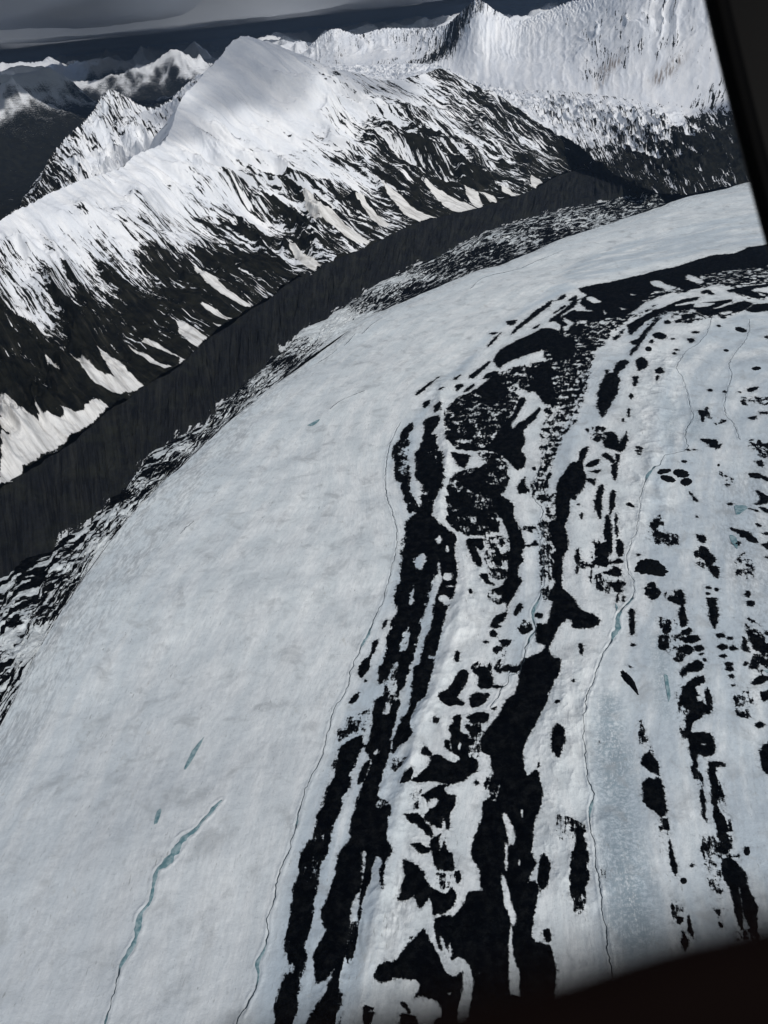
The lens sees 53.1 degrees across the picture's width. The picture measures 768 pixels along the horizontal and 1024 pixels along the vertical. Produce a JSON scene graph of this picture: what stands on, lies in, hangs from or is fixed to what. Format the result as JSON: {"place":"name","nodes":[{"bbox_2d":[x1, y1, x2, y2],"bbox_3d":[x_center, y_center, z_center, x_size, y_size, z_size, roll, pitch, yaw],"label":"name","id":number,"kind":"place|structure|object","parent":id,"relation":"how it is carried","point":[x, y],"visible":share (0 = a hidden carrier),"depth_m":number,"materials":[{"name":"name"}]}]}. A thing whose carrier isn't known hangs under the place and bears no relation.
{"place":"outdoors","nodes":[
{"label":"outdoors","id":0,"kind":"place"},
{"bbox_2d":[9,74,202,214],"bbox_3d":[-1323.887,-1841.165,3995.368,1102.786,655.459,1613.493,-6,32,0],"label":"snowy mountain peak","id":1,"kind":"object","parent":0,"point":[116,130],"visible":0.31,"depth_m":4057.47,"materials":[{"name":"white snow"}]},
{"bbox_2d":[20,79,194,206],"bbox_3d":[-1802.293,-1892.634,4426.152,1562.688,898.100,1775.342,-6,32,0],"label":"rock buttress far side","id":2,"kind":"object","parent":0,"point":[33,186],"visible":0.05,"depth_m":4053.33,"materials":[{"name":"black stone"}]},
{"bbox_2d":[104,800,221,1023],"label":"meltwater stream","id":3,"kind":"structure","parent":0,"point":[169,859],"depth_m":1095.98,"materials":[{"name":"teal liquid"}]},
{"bbox_2d":[0,37,535,724],"bbox_3d":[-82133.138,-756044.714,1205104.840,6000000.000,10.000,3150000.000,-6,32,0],"label":"ground","id":4,"kind":"structure","parent":0,"point":[76,435],"depth_m":3139.74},
{"bbox_2d":[0,0,574,63],"bbox_3d":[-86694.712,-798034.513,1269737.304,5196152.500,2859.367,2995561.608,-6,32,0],"label":"cloud","id":5,"kind":"structure","parent":0,"point":[34,30],"depth_m":14283.41,"materials":[{"name":"white"}]},
{"bbox_2d":[236,422,400,1023],"bbox_3d":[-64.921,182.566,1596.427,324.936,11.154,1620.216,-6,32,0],"label":"meltwater stream","id":6,"kind":"structure","parent":0,"point":[257,962],"depth_m":1170.48,"materials":[{"name":"grey liquid"}]},
{"bbox_2d":[0,36,646,484],"bbox_3d":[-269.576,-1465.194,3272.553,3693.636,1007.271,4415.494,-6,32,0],"label":"snowy mountain","id":7,"kind":"structure","parent":0,"point":[262,172],"depth_m":3598.93,"materials":[{"name":"white snow"}]},
{"bbox_2d":[0,169,655,577],"bbox_3d":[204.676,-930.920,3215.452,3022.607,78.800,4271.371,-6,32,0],"label":"lateral moraine","id":8,"kind":"structure","parent":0,"point":[48,503],"depth_m":2626.39,"materials":[{"name":"black gravel"}]},
{"bbox_2d":[0,192,665,721],"bbox_3d":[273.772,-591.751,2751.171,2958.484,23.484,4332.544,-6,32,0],"label":"glacier margin","id":9,"kind":"object","parent":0,"point":[36,592],"visible":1,"depth_m":2398.50,"materials":[{"name":"white snow"}]},
{"bbox_2d":[117,36,588,175],"bbox_3d":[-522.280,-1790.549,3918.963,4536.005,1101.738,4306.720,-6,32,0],"label":"mountain","id":10,"kind":"structure","parent":0,"point":[161,136],"depth_m":3874.11,"materials":[{"name":"white snow"}]},
{"bbox_2d":[0,0,738,222],"bbox_3d":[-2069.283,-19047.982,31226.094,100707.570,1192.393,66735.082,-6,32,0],"label":"distant mountains","id":11,"kind":"structure","parent":0,"point":[48,105],"depth_m":13227.25,"materials":[{"name":"white snow"}]},
{"bbox_2d":[0,182,767,1023],"bbox_3d":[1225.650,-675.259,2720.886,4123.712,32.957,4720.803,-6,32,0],"label":"glacier","id":12,"kind":"object","parent":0,"point":[232,622],"visible":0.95,"depth_m":1420.45,"materials":[{"name":"white ice"}]},
{"bbox_2d":[154,809,160,823],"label":"meltwater pool","id":13,"kind":"structure","parent":12,"relation":"on","point":[157,815],"depth_m":1182.55,"materials":[{"name":"teal liquid"}]},
{"bbox_2d":[184,737,203,769],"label":"meltwater pool","id":14,"kind":"structure","parent":12,"relation":"on","point":[192,754],"depth_m":1290.11,"materials":[{"name":"teal liquid"}]},
{"bbox_2d":[308,419,319,425],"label":"meltwater pool","id":15,"kind":"structure","parent":12,"relation":"on","point":[313,423],"depth_m":2340.23,"materials":[{"name":"teal liquid"}]},
{"bbox_2d":[273,245,767,1023],"bbox_3d":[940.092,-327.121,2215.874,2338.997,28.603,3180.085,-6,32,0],"label":"medial moraine","id":16,"kind":"structure","parent":12,"relation":"on","point":[475,931],"depth_m":1370.40,"materials":[{"name":"black stone"}]},
{"bbox_2d":[744,848,749,855],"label":"rubble mound","id":17,"kind":"object","parent":16,"relation":"on","point":[746,851],"visible":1,"depth_m":1053.65,"materials":[{"name":"black stone"}]},
{"bbox_2d":[620,669,638,694],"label":"rubble mound","id":18,"kind":"object","parent":12,"relation":"on","point":[628,679],"visible":1,"depth_m":1322.64,"materials":[{"name":"black stone"}]},
{"bbox_2d":[634,558,668,576],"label":"rubble mound","id":19,"kind":"object","parent":12,"relation":"on","point":[651,567],"visible":1,"depth_m":1585.66,"materials":[{"name":"black stone"}]},
{"bbox_2d":[657,469,670,474],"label":"rubble mound","id":20,"kind":"object","parent":12,"relation":"on","point":[662,471],"visible":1,"depth_m":1895.46,"materials":[{"name":"black stone"}]},
{"bbox_2d":[664,674,670,701],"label":"meltwater pool","id":21,"kind":"structure","parent":12,"relation":"on","point":[667,685],"depth_m":1309.43,"materials":[{"name":"teal liquid"}]},
{"bbox_2d":[660,475,675,482],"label":"rubble mound","id":22,"kind":"object","parent":12,"relation":"on","point":[666,478],"visible":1,"depth_m":1865.72,"materials":[{"name":"black stone"}]},
{"bbox_2d":[673,469,689,477],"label":"rubble mound","id":23,"kind":"object","parent":12,"relation":"on","point":[680,473],"visible":1,"depth_m":1882.63,"materials":[{"name":"black stone"}]},
{"bbox_2d":[680,878,686,883],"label":"rubble mound","id":24,"kind":"object","parent":12,"relation":"on","point":[683,880],"visible":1,"depth_m":1025.39,"materials":[{"name":"black stone"}]},
{"bbox_2d":[680,478,691,485],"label":"rubble mound","id":25,"kind":"object","parent":12,"relation":"on","point":[685,481],"visible":1,"depth_m":1851.58,"materials":[{"name":"black stone"}]},
{"bbox_2d":[730,535,737,548],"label":"meltwater pool","id":26,"kind":"structure","parent":12,"relation":"on","point":[733,539],"depth_m":1641.35,"materials":[{"name":"teal liquid"}]},
{"bbox_2d":[734,505,746,514],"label":"meltwater pool","id":27,"kind":"structure","parent":12,"relation":"on","point":[739,509],"depth_m":1741.82,"materials":[{"name":"teal liquid"}]},
{"bbox_2d":[735,327,746,332],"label":"rubble mound","id":28,"kind":"object","parent":12,"relation":"on","point":[741,329],"visible":1,"depth_m":2647.09,"materials":[{"name":"black stone"}]},
{"bbox_2d":[470,252,557,288],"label":"meltwater stream","id":29,"kind":"structure","parent":0,"point":[512,270],"depth_m":3498.96,"materials":[{"name":"grey liquid"}]},
{"bbox_2d":[301,0,729,110],"bbox_3d":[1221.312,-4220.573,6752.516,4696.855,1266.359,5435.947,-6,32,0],"label":"glacial cirque wall","id":30,"kind":"structure","parent":0,"point":[663,52],"depth_m":6558.77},
{"bbox_2d":[490,410,558,706],"bbox_3d":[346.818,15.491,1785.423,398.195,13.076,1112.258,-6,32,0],"label":"meltwater stream","id":31,"kind":"structure","parent":0,"point":[533,610],"depth_m":1504.48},
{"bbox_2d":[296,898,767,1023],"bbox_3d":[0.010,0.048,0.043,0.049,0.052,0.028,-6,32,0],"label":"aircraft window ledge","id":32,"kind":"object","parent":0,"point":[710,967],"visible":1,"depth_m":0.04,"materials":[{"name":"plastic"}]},
{"bbox_2d":[328,63,747,194],"bbox_3d":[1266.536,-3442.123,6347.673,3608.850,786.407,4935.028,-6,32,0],"label":"cirque floor","id":33,"kind":"structure","parent":0,"point":[661,148],"depth_m":5219.33,"materials":[{"name":"white snow"}]},
{"bbox_2d":[582,318,711,939],"bbox_3d":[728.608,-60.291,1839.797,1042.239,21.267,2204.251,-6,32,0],"label":"meltwater stream","id":34,"kind":"structure","parent":0,"point":[614,633],"depth_m":1428.47,"materials":[{"name":"liquid"}]},
{"bbox_2d":[704,0,767,251],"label":"aircraft window post","id":35,"kind":"object","parent":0,"point":[739,30],"visible":1,"depth_m":0.62,"materials":[{"name":"plastic"}]},
{"bbox_2d":[723,319,749,438],"bbox_3d":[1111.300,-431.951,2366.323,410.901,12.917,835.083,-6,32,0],"label":"meltwater stream","id":36,"kind":"structure","parent":0,"point":[730,380],"depth_m":2314.52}
]}

